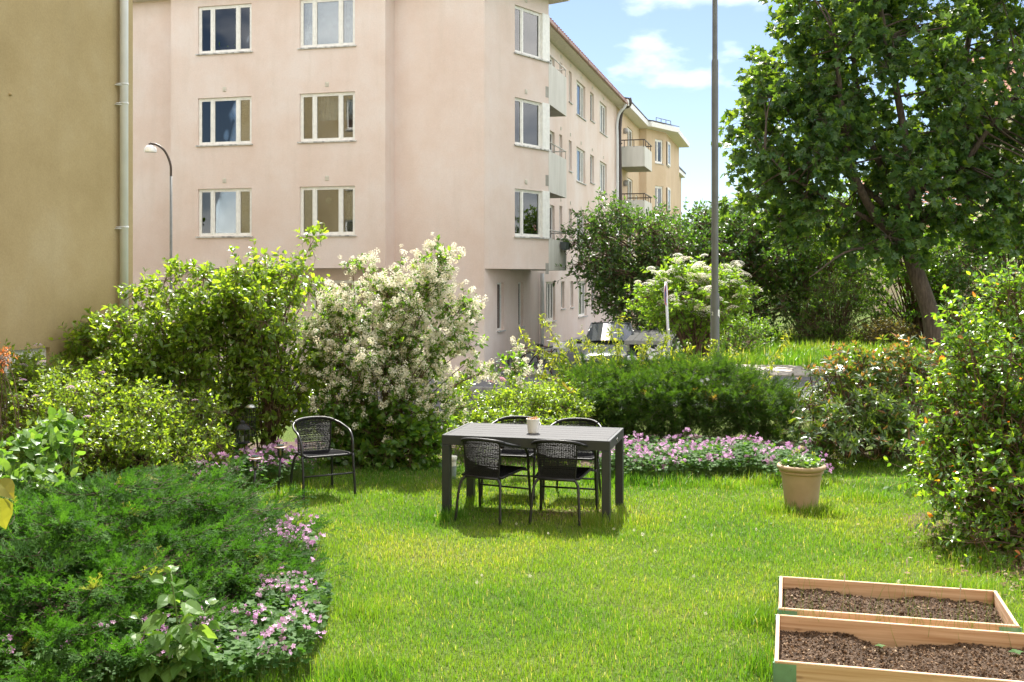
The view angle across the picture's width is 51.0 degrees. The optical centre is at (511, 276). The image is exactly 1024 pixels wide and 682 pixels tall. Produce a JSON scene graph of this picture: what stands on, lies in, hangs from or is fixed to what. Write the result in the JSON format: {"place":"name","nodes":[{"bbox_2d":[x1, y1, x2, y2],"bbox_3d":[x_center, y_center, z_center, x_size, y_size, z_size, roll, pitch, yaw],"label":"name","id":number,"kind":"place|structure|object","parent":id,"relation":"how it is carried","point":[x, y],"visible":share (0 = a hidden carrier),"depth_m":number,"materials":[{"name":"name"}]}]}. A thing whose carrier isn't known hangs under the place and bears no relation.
{"place":"outdoors","nodes":[
{"label":"outdoors","id":0,"kind":"place"},
{"bbox_2d":[133,381,631,401],"bbox_3d":[-24.055,2.661,32.588,57.098,0.630,2.446,0,0,15],"label":"street apron","id":1,"kind":"object","parent":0,"point":[480,392],"depth_m":27.27,"materials":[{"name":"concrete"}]},
{"bbox_2d":[207,369,639,387],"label":"pavement","id":2,"kind":"structure","parent":0,"point":[482,383],"depth_m":29.39,"materials":[{"name":"concrete"}]},
{"bbox_2d":[2,291,1023,681],"bbox_3d":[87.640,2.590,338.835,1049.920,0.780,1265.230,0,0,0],"label":"ground","id":3,"kind":"structure","parent":0,"point":[290,435],"depth_m":8.01,"materials":[{"name":"plant"}]},
{"bbox_2d":[0,478,14,528],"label":"leafy stem","id":4,"kind":"object","parent":3,"relation":"on","point":[7,487],"visible":1,"depth_m":5.95,"materials":[{"name":"yellow plant"}]},
{"bbox_2d":[0,342,18,458],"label":"honeysuckle","id":5,"kind":"object","parent":3,"relation":"on","point":[4,361],"visible":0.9,"depth_m":10.30,"materials":[{"name":"green plant"}]},
{"bbox_2d":[0,0,132,472],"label":"apartment building","id":6,"kind":"structure","parent":3,"relation":"on","point":[66,161],"depth_m":12.65,"materials":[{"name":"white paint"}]},
{"bbox_2d":[0,348,45,440],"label":"window","id":7,"kind":"structure","parent":6,"relation":"in","point":[18,352],"depth_m":12.03,"materials":[{"name":"white paint"}]},
{"bbox_2d":[0,339,240,485],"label":"spiraea bush","id":8,"kind":"object","parent":3,"relation":"on","point":[121,442],"visible":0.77,"depth_m":11.04,"materials":[{"name":"green plant"}]},
{"bbox_2d":[0,526,284,672],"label":"flower bed","id":9,"kind":"object","parent":3,"relation":"on","point":[67,610],"visible":0.02,"depth_m":7.06,"materials":[{"name":"plant"}]},
{"bbox_2d":[0,406,86,535],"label":"raspberry plant","id":10,"kind":"object","parent":9,"relation":"on","point":[58,436],"visible":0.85,"depth_m":8.42,"materials":[{"name":"green plant"}]},
{"bbox_2d":[0,455,357,681],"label":"juniper","id":11,"kind":"object","parent":9,"relation":"on","point":[92,557],"visible":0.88,"depth_m":6.71,"materials":[{"name":"green plant"}]},
{"bbox_2d":[248,509,325,566],"bbox_3d":[-1.720,1.983,8.065,0.642,0.436,0.484,0,0,0],"label":"geranium patch","id":12,"kind":"object","parent":9,"relation":"on","point":[311,540],"visible":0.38,"depth_m":8.05,"materials":[{"name":"pink plant"}]},
{"bbox_2d":[0,557,334,681],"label":"geranium patch","id":13,"kind":"object","parent":3,"relation":"on","point":[291,620],"visible":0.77,"depth_m":5.99,"materials":[{"name":"green plant"}]},
{"bbox_2d":[122,565,226,681],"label":"raspberry plant","id":14,"kind":"object","parent":3,"relation":"on","point":[195,641],"visible":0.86,"depth_m":5.66,"materials":[{"name":"green plant"}]},
{"bbox_2d":[187,438,317,490],"bbox_3d":[-2.695,1.965,11.287,0.938,0.471,1.388,0,0,29],"label":"geranium patch","id":15,"kind":"object","parent":3,"relation":"on","point":[264,467],"visible":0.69,"depth_m":11.26,"materials":[{"name":"green plant"}]},
{"bbox_2d":[248,455,261,490],"bbox_3d":[-2.521,1.982,10.550,0.136,0.437,0.136,0,0,0],"label":"stake lamp","id":16,"kind":"object","parent":3,"relation":"on","point":[255,457],"visible":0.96,"depth_m":10.54,"materials":[{"name":"silver metal"}]},
{"bbox_2d":[274,444,286,493],"bbox_3d":[-2.338,1.951,10.850,0.136,0.498,0.136,0,0,0],"label":"stake lamp","id":17,"kind":"object","parent":3,"relation":"on","point":[282,447],"visible":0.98,"depth_m":10.84,"materials":[{"name":"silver metal"}]},
{"bbox_2d":[289,416,355,501],"bbox_3d":[-1.935,1.822,10.849,0.569,0.760,0.585,0,0,-29],"label":"garden chair","id":18,"kind":"object","parent":3,"relation":"on","point":[322,434],"visible":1,"depth_m":10.97,"materials":[{"name":"black metal"}]},
{"bbox_2d":[116,442,573,468],"bbox_3d":[-1.867,2.191,13.262,6.081,0.006,2.020,0,0,0],"label":"flower bed","id":19,"kind":"object","parent":3,"relation":"on","point":[359,464],"visible":0.1,"depth_m":12.78,"materials":[{"name":"plant"}]},
{"bbox_2d":[48,220,345,459],"bbox_3d":[-3.639,0.762,12.956,3.463,2.966,2.258,0,0,0],"label":"shrub","id":20,"kind":"object","parent":19,"relation":"on","point":[257,336],"visible":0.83,"depth_m":12.61,"materials":[{"name":"green plant"}]},
{"bbox_2d":[234,416,249,443],"bbox_3d":[-2.935,1.671,11.700,0.176,0.293,0.152,0,0,0],"label":"lantern","id":21,"kind":"object","parent":20,"relation":"hanging from","point":[238,428],"visible":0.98,"depth_m":11.68,"materials":[{"name":"black metal"}]},
{"bbox_2d":[245,381,255,435],"bbox_3d":[-2.870,1.447,11.800,0.124,0.603,0.124,0,0,0],"label":"bird feeder","id":22,"kind":"object","parent":20,"relation":"hanging from","point":[250,406],"visible":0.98,"depth_m":11.77,"materials":[{"name":"black metal"}]},
{"bbox_2d":[297,396,453,473],"bbox_3d":[-1.523,1.814,12.527,1.936,0.895,1.129,0,0,13],"label":"shrub","id":23,"kind":"object","parent":19,"relation":"on","point":[417,443],"visible":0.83,"depth_m":12.34,"materials":[{"name":"green plant"}]},
{"bbox_2d":[281,232,542,452],"bbox_3d":[-1.297,0.833,12.653,2.873,2.746,1.883,0,0,39],"label":"flowering shrub","id":24,"kind":"object","parent":19,"relation":"on","point":[391,350],"visible":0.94,"depth_m":12.55,"materials":[{"name":"white plant"}]},
{"bbox_2d":[436,365,605,459],"bbox_3d":[0.062,1.696,13.385,2.182,1.059,1.966,0,0,0],"label":"spiraea bush","id":25,"kind":"object","parent":19,"relation":"on","point":[504,403],"visible":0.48,"depth_m":13.34,"materials":[{"name":"green plant"}]},
{"bbox_2d":[133,0,627,375],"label":"apartment building","id":26,"kind":"structure","parent":3,"relation":"on","point":[485,133],"depth_m":32.11,"materials":[{"name":"white paint"}]},
{"bbox_2d":[195,188,252,237],"bbox_3d":[-8.647,-1.901,32.423,1.896,1.473,0.217,0,0,15],"label":"window","id":27,"kind":"structure","parent":26,"relation":"in","point":[213,207],"depth_m":32.50,"materials":[{"name":"white paint"}]},
{"bbox_2d":[195,96,252,146],"bbox_3d":[-8.651,-4.657,32.408,1.896,1.463,0.185,0,0,15],"label":"window","id":28,"kind":"structure","parent":26,"relation":"in","point":[219,118],"depth_m":32.49,"materials":[{"name":"glass"}]},
{"bbox_2d":[195,4,252,55],"bbox_3d":[-8.651,-7.431,32.408,1.896,1.473,0.185,0,0,15],"label":"window","id":29,"kind":"structure","parent":26,"relation":"in","point":[230,26],"depth_m":32.46,"materials":[{"name":"glass"}]},
{"bbox_2d":[306,33,311,44],"bbox_3d":[-6.000,-7.030,31.931,0.220,0.340,0.220,0,0,0],"label":"table lamp","id":30,"kind":"object","parent":26,"relation":"in","point":[309,35],"visible":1,"depth_m":31.85,"materials":[{"name":"white paint"}]},
{"bbox_2d":[297,186,356,236],"bbox_3d":[-5.398,-1.901,31.648,1.855,1.473,0.343,0,0,15],"label":"window","id":31,"kind":"structure","parent":26,"relation":"in","point":[308,194],"depth_m":31.66,"materials":[{"name":"white paint"}]},
{"bbox_2d":[297,92,356,142],"bbox_3d":[-5.398,-4.657,31.648,1.855,1.463,0.343,0,0,15],"label":"window","id":32,"kind":"structure","parent":26,"relation":"in","point":[331,105],"depth_m":31.69,"materials":[{"name":"white paint"}]},
{"bbox_2d":[297,0,356,49],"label":"window","id":33,"kind":"structure","parent":26,"relation":"in","point":[317,24],"depth_m":31.67,"materials":[{"name":"glass"}]},
{"bbox_2d":[313,280,368,326],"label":"window","id":34,"kind":"structure","parent":26,"relation":"in","point":[349,282],"depth_m":32.51,"materials":[{"name":"white paint"}]},
{"bbox_2d":[497,283,505,331],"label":"window","id":35,"kind":"structure","parent":26,"relation":"in","point":[498,284],"depth_m":33.09,"materials":[{"name":"white paint"}]},
{"bbox_2d":[518,282,524,327],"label":"window","id":36,"kind":"structure","parent":26,"relation":"in","point":[519,283],"depth_m":35.63,"materials":[{"name":"white paint"}]},
{"bbox_2d":[515,189,539,236],"bbox_3d":[0.444,-1.925,32.922,0.072,1.426,1.424,0,0,37],"label":"window","id":37,"kind":"structure","parent":26,"relation":"in","point":[527,202],"depth_m":32.99,"materials":[{"name":"white paint"}]},
{"bbox_2d":[515,98,539,147],"bbox_3d":[0.444,-4.680,32.922,0.072,1.416,1.424,0,0,37],"label":"window","id":38,"kind":"structure","parent":26,"relation":"in","point":[527,113],"depth_m":32.99,"materials":[{"name":"grey glass"}]},
{"bbox_2d":[515,6,539,57],"bbox_3d":[0.444,-7.455,32.922,0.072,1.426,1.424,0,0,37],"label":"window","id":39,"kind":"structure","parent":26,"relation":"in","point":[527,22],"depth_m":32.99,"materials":[{"name":"glass"}]},
{"bbox_2d":[550,206,551,238],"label":"window","id":40,"kind":"structure","parent":26,"relation":"in","point":[550,206],"depth_m":40.30,"materials":[{"name":"white paint"}]},
{"bbox_2d":[546,282,556,322],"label":"window","id":41,"kind":"structure","parent":26,"relation":"in","point":[549,287],"depth_m":39.97,"materials":[{"name":"white paint"}]},
{"bbox_2d":[560,238,569,249],"bbox_3d":[1.785,-1.078,35.646,0.291,0.397,0.856,0,0,9],"label":"balcony planter","id":42,"kind":"object","parent":26,"relation":"attached to","point":[565,245],"visible":1,"depth_m":35.39,"materials":[{"name":"stone"}]},
{"bbox_2d":[569,73,572,104],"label":"window","id":43,"kind":"structure","parent":26,"relation":"in","point":[569,73],"depth_m":43.56,"materials":[{"name":"white paint"}]},
{"bbox_2d":[576,215,582,247],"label":"window","id":44,"kind":"structure","parent":26,"relation":"in","point":[577,218],"depth_m":45.83,"materials":[{"name":"white paint"}]},
{"bbox_2d":[576,148,586,184],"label":"window","id":45,"kind":"structure","parent":26,"relation":"in","point":[579,154],"depth_m":45.83,"materials":[{"name":"white paint"}]},
{"bbox_2d":[576,81,586,120],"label":"window","id":46,"kind":"structure","parent":26,"relation":"in","point":[579,89],"depth_m":45.83,"materials":[{"name":"white paint"}]},
{"bbox_2d":[578,281,587,317],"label":"window","id":47,"kind":"structure","parent":26,"relation":"in","point":[581,303],"depth_m":46.11,"materials":[{"name":"white paint"}]},
{"bbox_2d":[590,156,594,184],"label":"window","id":48,"kind":"structure","parent":26,"relation":"in","point":[590,156],"depth_m":48.35,"materials":[{"name":"white paint"}]},
{"bbox_2d":[590,93,594,123],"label":"window","id":49,"kind":"structure","parent":26,"relation":"in","point":[590,93],"depth_m":48.35,"materials":[{"name":"white paint"}]},
{"bbox_2d":[600,162,607,194],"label":"window","id":50,"kind":"structure","parent":26,"relation":"in","point":[602,166],"depth_m":51.25,"materials":[{"name":"white paint"}]},
{"bbox_2d":[600,103,607,137],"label":"window","id":51,"kind":"structure","parent":26,"relation":"in","point":[602,109],"depth_m":51.25,"materials":[{"name":"white paint"}]},
{"bbox_2d":[452,455,456,478],"bbox_3d":[-0.647,2.078,11.700,0.100,0.244,0.100,0,0,0],"label":"post lamp","id":52,"kind":"object","parent":3,"relation":"on","point":[454,459],"visible":0.56,"depth_m":11.66,"materials":[{"name":"white metal"}]},
{"bbox_2d":[276,371,656,392],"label":"kerb","id":53,"kind":"structure","parent":3,"relation":"on","point":[473,388],"depth_m":27.85,"materials":[{"name":"concrete"}]},
{"bbox_2d":[454,437,532,524],"bbox_3d":[-0.184,1.822,9.811,0.569,0.760,0.585,0,0,26],"label":"garden chair","id":54,"kind":"object","parent":3,"relation":"on","point":[487,470],"visible":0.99,"depth_m":9.64,"materials":[{"name":"black metal"}]},
{"bbox_2d":[481,416,541,499],"bbox_3d":[0.022,1.822,10.870,0.569,0.760,0.585,0,0,14],"label":"garden chair","id":55,"kind":"object","parent":3,"relation":"on","point":[512,452],"visible":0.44,"depth_m":11.00,"materials":[{"name":"black metal"}]},
{"bbox_2d":[442,423,623,521],"bbox_3d":[0.218,1.830,10.119,1.566,0.740,0.860,0,0,14],"label":"garden table","id":56,"kind":"object","parent":3,"relation":"on","point":[605,440],"visible":0.91,"depth_m":9.89,"materials":[{"name":"metal"}]},
{"bbox_2d":[526,416,539,432],"bbox_3d":[0.198,1.382,10.024,0.130,0.156,0.137,0,0,0],"label":"flower pot","id":57,"kind":"object","parent":56,"relation":"on","point":[533,424],"visible":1,"depth_m":9.97,"materials":[{"name":"white ceramic"}]},
{"bbox_2d":[529,439,597,527],"bbox_3d":[0.452,1.822,9.730,0.569,0.760,0.585,0,0,16],"label":"garden chair","id":58,"kind":"object","parent":3,"relation":"on","point":[554,471],"visible":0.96,"depth_m":9.53,"materials":[{"name":"black metal"}]},
{"bbox_2d":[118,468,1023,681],"bbox_3d":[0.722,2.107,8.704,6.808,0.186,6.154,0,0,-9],"label":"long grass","id":59,"kind":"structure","parent":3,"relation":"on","point":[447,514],"depth_m":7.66,"materials":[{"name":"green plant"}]},
{"bbox_2d":[542,418,601,503],"bbox_3d":[0.622,1.822,10.710,0.569,0.760,0.585,0,0,12],"label":"garden chair","id":60,"kind":"object","parent":3,"relation":"on","point":[586,455],"visible":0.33,"depth_m":10.88,"materials":[{"name":"black metal"}]},
{"bbox_2d":[486,504,669,519],"bbox_3d":[0.531,2.184,10.040,1.900,0.057,0.800,0,0,0],"label":"bare patch","id":61,"kind":"object","parent":3,"relation":"on","point":[554,513],"visible":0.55,"depth_m":9.96,"materials":[{"name":"green plant"}]},
{"bbox_2d":[498,328,684,377],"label":"yard","id":62,"kind":"structure","parent":3,"relation":"on","point":[570,356],"depth_m":37.94,"materials":[{"name":"plant"}]},
{"bbox_2d":[522,369,549,376],"bbox_3d":[0.704,2.810,31.300,0.848,0.220,0.599,0,0,0],"label":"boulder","id":63,"kind":"object","parent":62,"relation":"on","point":[535,370],"visible":0.35,"depth_m":31.07,"materials":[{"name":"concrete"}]},
{"bbox_2d":[522,346,551,371],"bbox_3d":[0.713,2.463,31.689,0.937,0.874,0.222,0,0,0],"label":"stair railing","id":64,"kind":"object","parent":62,"relation":"on","point":[524,356],"visible":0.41,"depth_m":31.58,"materials":[{"name":"metal"}]},
{"bbox_2d":[519,340,567,374],"bbox_3d":[0.935,2.382,31.060,1.731,1.057,0.580,0,-8,35],"label":"bicycle","id":65,"kind":"object","parent":62,"relation":"on","point":[561,345],"visible":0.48,"depth_m":30.99,"materials":[{"name":"metal"}]},
{"bbox_2d":[576,322,641,371],"bbox_3d":[2.982,2.171,32.388,2.040,1.607,4.376,0,0,6],"label":"parked car","id":66,"kind":"object","parent":62,"relation":"on","point":[596,333],"visible":0.41,"depth_m":31.54,"materials":[{"name":"silver metal"}]},
{"bbox_2d":[624,330,676,356],"bbox_3d":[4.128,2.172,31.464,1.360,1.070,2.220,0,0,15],"label":"parked car","id":67,"kind":"object","parent":62,"relation":"on","point":[631,339],"visible":0.52,"depth_m":31.12,"materials":[{"name":"metal"}]},
{"bbox_2d":[552,187,825,362],"bbox_3d":[6.235,0.014,36.941,10.095,6.062,6.609,0,0,0],"label":"tree","id":68,"kind":"object","parent":62,"relation":"on","point":[614,266],"visible":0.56,"depth_m":35.52,"materials":[{"name":"green plant"}]},
{"bbox_2d":[616,97,689,328],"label":"apartment building","id":69,"kind":"structure","parent":3,"relation":"on","point":[648,159],"depth_m":63.02,"materials":[{"name":"white paint"}]},
{"bbox_2d":[627,178,631,199],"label":"window","id":70,"kind":"structure","parent":69,"relation":"in","point":[629,188],"depth_m":59.90,"materials":[{"name":"white paint"}]},
{"bbox_2d":[627,127,631,145],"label":"window","id":71,"kind":"structure","parent":69,"relation":"in","point":[629,135],"depth_m":59.90,"materials":[{"name":"white paint"}]},
{"bbox_2d":[655,186,662,210],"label":"window","id":72,"kind":"structure","parent":69,"relation":"in","point":[658,189],"depth_m":64.36,"materials":[{"name":"white paint"}]},
{"bbox_2d":[655,139,663,164],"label":"window","id":73,"kind":"structure","parent":69,"relation":"in","point":[658,143],"depth_m":64.36,"materials":[{"name":"white paint"}]},
{"bbox_2d":[666,187,670,212],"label":"window","id":74,"kind":"structure","parent":69,"relation":"in","point":[668,189],"depth_m":65.45,"materials":[{"name":"white paint"}]},
{"bbox_2d":[666,141,670,167],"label":"window","id":75,"kind":"structure","parent":69,"relation":"in","point":[668,165],"depth_m":65.58,"materials":[{"name":"white paint"}]},
{"bbox_2d":[517,312,792,425],"bbox_3d":[1.980,1.348,15.010,3.856,1.710,0.902,0,0,0],"label":"kerria shrub","id":76,"kind":"object","parent":3,"relation":"on","point":[553,365],"visible":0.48,"depth_m":14.97,"materials":[{"name":"green plant"}]},
{"bbox_2d":[434,507,898,613],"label":"clover flowers","id":77,"kind":"object","parent":3,"relation":"on","point":[529,575],"visible":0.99,"depth_m":8.34,"materials":[{"name":"beige plant"}]},
{"bbox_2d":[618,251,768,365],"bbox_3d":[4.300,0.794,25.994,3.527,2.846,3.617,0,0,0],"label":"elder bush","id":78,"kind":"object","parent":3,"relation":"on","point":[689,313],"visible":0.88,"depth_m":25.58,"materials":[{"name":"green plant"}]},
{"bbox_2d":[589,427,833,483],"bbox_3d":[2.184,1.991,12.183,2.701,0.419,1.823,0,0,8],"label":"geranium patch","id":79,"kind":"object","parent":3,"relation":"on","point":[665,456],"visible":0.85,"depth_m":11.88,"materials":[{"name":"pink plant"}]},
{"bbox_2d":[577,434,873,466],"bbox_3d":[2.359,2.191,13.641,4.622,0.006,2.548,0,0,0],"label":"flower bed","id":80,"kind":"object","parent":3,"relation":"on","point":[781,444],"visible":0.09,"depth_m":14.00,"materials":[{"name":"plant"}]},
{"bbox_2d":[543,359,643,441],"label":"ivy","id":81,"kind":"object","parent":80,"relation":"on","point":[588,392],"visible":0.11,"depth_m":13.80,"materials":[{"name":"green plant"}]},
{"bbox_2d":[547,338,811,448],"bbox_3d":[2.197,1.586,14.252,3.692,1.528,2.486,0,0,0],"label":"juniper","id":82,"kind":"object","parent":80,"relation":"on","point":[693,398],"visible":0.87,"depth_m":13.59,"materials":[{"name":"green plant"}]},
{"bbox_2d":[776,332,955,466],"bbox_3d":[4.477,1.460,13.065,2.622,1.604,2.298,0,0,0],"label":"rhododendron","id":83,"kind":"object","parent":80,"relation":"on","point":[873,402],"visible":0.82,"depth_m":12.76,"materials":[{"name":"green plant"}]},
{"bbox_2d":[719,311,780,357],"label":"bush","id":84,"kind":"object","parent":3,"relation":"on","point":[747,329],"visible":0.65,"depth_m":29.31,"materials":[{"name":"green plant"}]},
{"bbox_2d":[777,446,825,509],"bbox_3d":[2.760,1.905,10.252,0.456,0.591,0.483,0,0,0],"label":"terracotta pot","id":85,"kind":"object","parent":3,"relation":"on","point":[801,481],"visible":0.98,"depth_m":10.11,"materials":[{"name":"ceramic"}]},
{"bbox_2d":[738,182,886,338],"bbox_3d":[10.102,-0.567,36.669,5.224,5.578,5.054,0,0,0],"label":"tree","id":86,"kind":"object","parent":3,"relation":"on","point":[822,260],"visible":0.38,"depth_m":35.85,"materials":[{"name":"green plant"}]},
{"bbox_2d":[766,264,895,344],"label":"bush","id":87,"kind":"object","parent":3,"relation":"on","point":[820,328],"visible":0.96,"depth_m":34.32,"materials":[{"name":"green plant"}]},
{"bbox_2d":[707,0,1023,357],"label":"maple tree","id":88,"kind":"object","parent":3,"relation":"on","point":[829,111],"visible":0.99,"depth_m":26.25,"materials":[{"name":"green plant"}]},
{"bbox_2d":[809,226,927,297],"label":"tree","id":89,"kind":"object","parent":3,"relation":"on","point":[842,269],"visible":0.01,"depth_m":78.69,"materials":[{"name":"green plant"}]},
{"bbox_2d":[843,313,923,346],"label":"bush","id":90,"kind":"object","parent":3,"relation":"on","point":[884,328],"visible":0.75,"depth_m":32.70,"materials":[{"name":"green plant"}]},
{"bbox_2d":[755,573,1018,645],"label":"grass stalks","id":91,"kind":"object","parent":3,"relation":"on","point":[887,612],"depth_m":6.38,"materials":[{"name":"green plant"}]},
{"bbox_2d":[773,614,1023,681],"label":"raised bed","id":92,"kind":"object","parent":3,"relation":"on","point":[810,649],"visible":1,"depth_m":5.97,"materials":[{"name":"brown wood"}]},
{"bbox_2d":[1008,649,1023,653],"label":"seedling","id":93,"kind":"object","parent":92,"relation":"on","point":[1016,651],"visible":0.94,"depth_m":5.90,"materials":[{"name":"green plant"}]},
{"bbox_2d":[777,576,1021,632],"bbox_3d":[2.345,2.100,6.659,1.358,0.200,0.738,0,0,15],"label":"raised bed","id":94,"kind":"object","parent":3,"relation":"on","point":[859,592],"visible":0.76,"depth_m":6.81,"materials":[{"name":"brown wood"}]},
{"bbox_2d":[854,203,1014,339],"bbox_3d":[14.812,-0.199,35.480,7.186,4.878,5.880,0,0,0],"label":"elder bush","id":95,"kind":"object","parent":3,"relation":"on","point":[912,314],"visible":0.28,"depth_m":35.27,"materials":[{"name":"green plant"}]},
{"bbox_2d":[902,504,1023,578],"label":"flower bed","id":96,"kind":"object","parent":3,"relation":"on","point":[938,523],"visible":0.17,"depth_m":9.34,"materials":[{"name":"soil"}]},
{"bbox_2d":[864,513,1023,598],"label":"leaf litter","id":97,"kind":"object","parent":96,"relation":"on","point":[997,570],"visible":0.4,"depth_m":8.15,"materials":[{"name":"green plant"}]},
{"bbox_2d":[883,252,1023,566],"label":"shrub","id":98,"kind":"object","parent":96,"relation":"on","point":[984,470],"visible":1,"depth_m":8.99,"materials":[{"name":"green plant"}]},
{"bbox_2d":[930,179,1023,339],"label":"bush","id":99,"kind":"object","parent":3,"relation":"on","point":[985,259],"visible":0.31,"depth_m":32.13,"materials":[{"name":"green plant"}]},
{"bbox_2d":[175,375,937,429],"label":"road","id":100,"kind":"structure","parent":0,"point":[781,377],"depth_m":22.85,"materials":[{"name":"grey asphalt"}]},
{"bbox_2d":[144,142,172,388],"bbox_3d":[-7.890,-0.004,24.000,0.647,5.969,0.276,0,0,0],"label":"street lamp","id":101,"kind":"object","parent":100,"relation":"on","point":[150,147],"visible":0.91,"depth_m":23.98,"materials":[{"name":"grey metal"}]},
{"bbox_2d":[664,282,669,358],"bbox_3d":[3.454,1.203,23.946,0.147,2.163,0.495,0,0,28],"label":"traffic sign","id":102,"kind":"object","parent":100,"relation":"on","point":[666,304],"visible":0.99,"depth_m":23.97,"materials":[{"name":"grey metal"}]},
{"bbox_2d":[710,0,719,383],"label":"street lamp","id":103,"kind":"object","parent":100,"relation":"on","point":[714,314],"visible":0.95,"depth_m":18.25,"materials":[{"name":"grey metal"}]},
{"bbox_2d":[679,166,685,243],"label":"apartment building","id":104,"kind":"structure","parent":0,"point":[682,172],"depth_m":86.17,"materials":[{"name":"white paint"}]},
{"bbox_2d":[549,0,1023,225],"label":"sky","id":105,"kind":"structure","parent":0,"point":[657,54],"materials":[{"name":"blue"}]},
{"bbox_2d":[686,364,1017,378],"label":"path","id":106,"kind":"structure","parent":0,"point":[784,370],"depth_m":24.68,"materials":[{"name":"stone"}]},
{"bbox_2d":[701,327,1023,366],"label":"meadow grass","id":107,"kind":"structure","parent":0,"point":[795,354],"depth_m":29.56,"materials":[{"name":"green plant"}]},
{"bbox_2d":[861,180,974,311],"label":"house","id":108,"kind":"structure","parent":0,"point":[890,292],"depth_m":65.71,"materials":[{"name":"tile"}]},
{"bbox_2d":[972,58,1023,309],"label":"apartment building","id":109,"kind":"structure","parent":0,"point":[996,102],"depth_m":59.81,"materials":[{"name":"white paint"}]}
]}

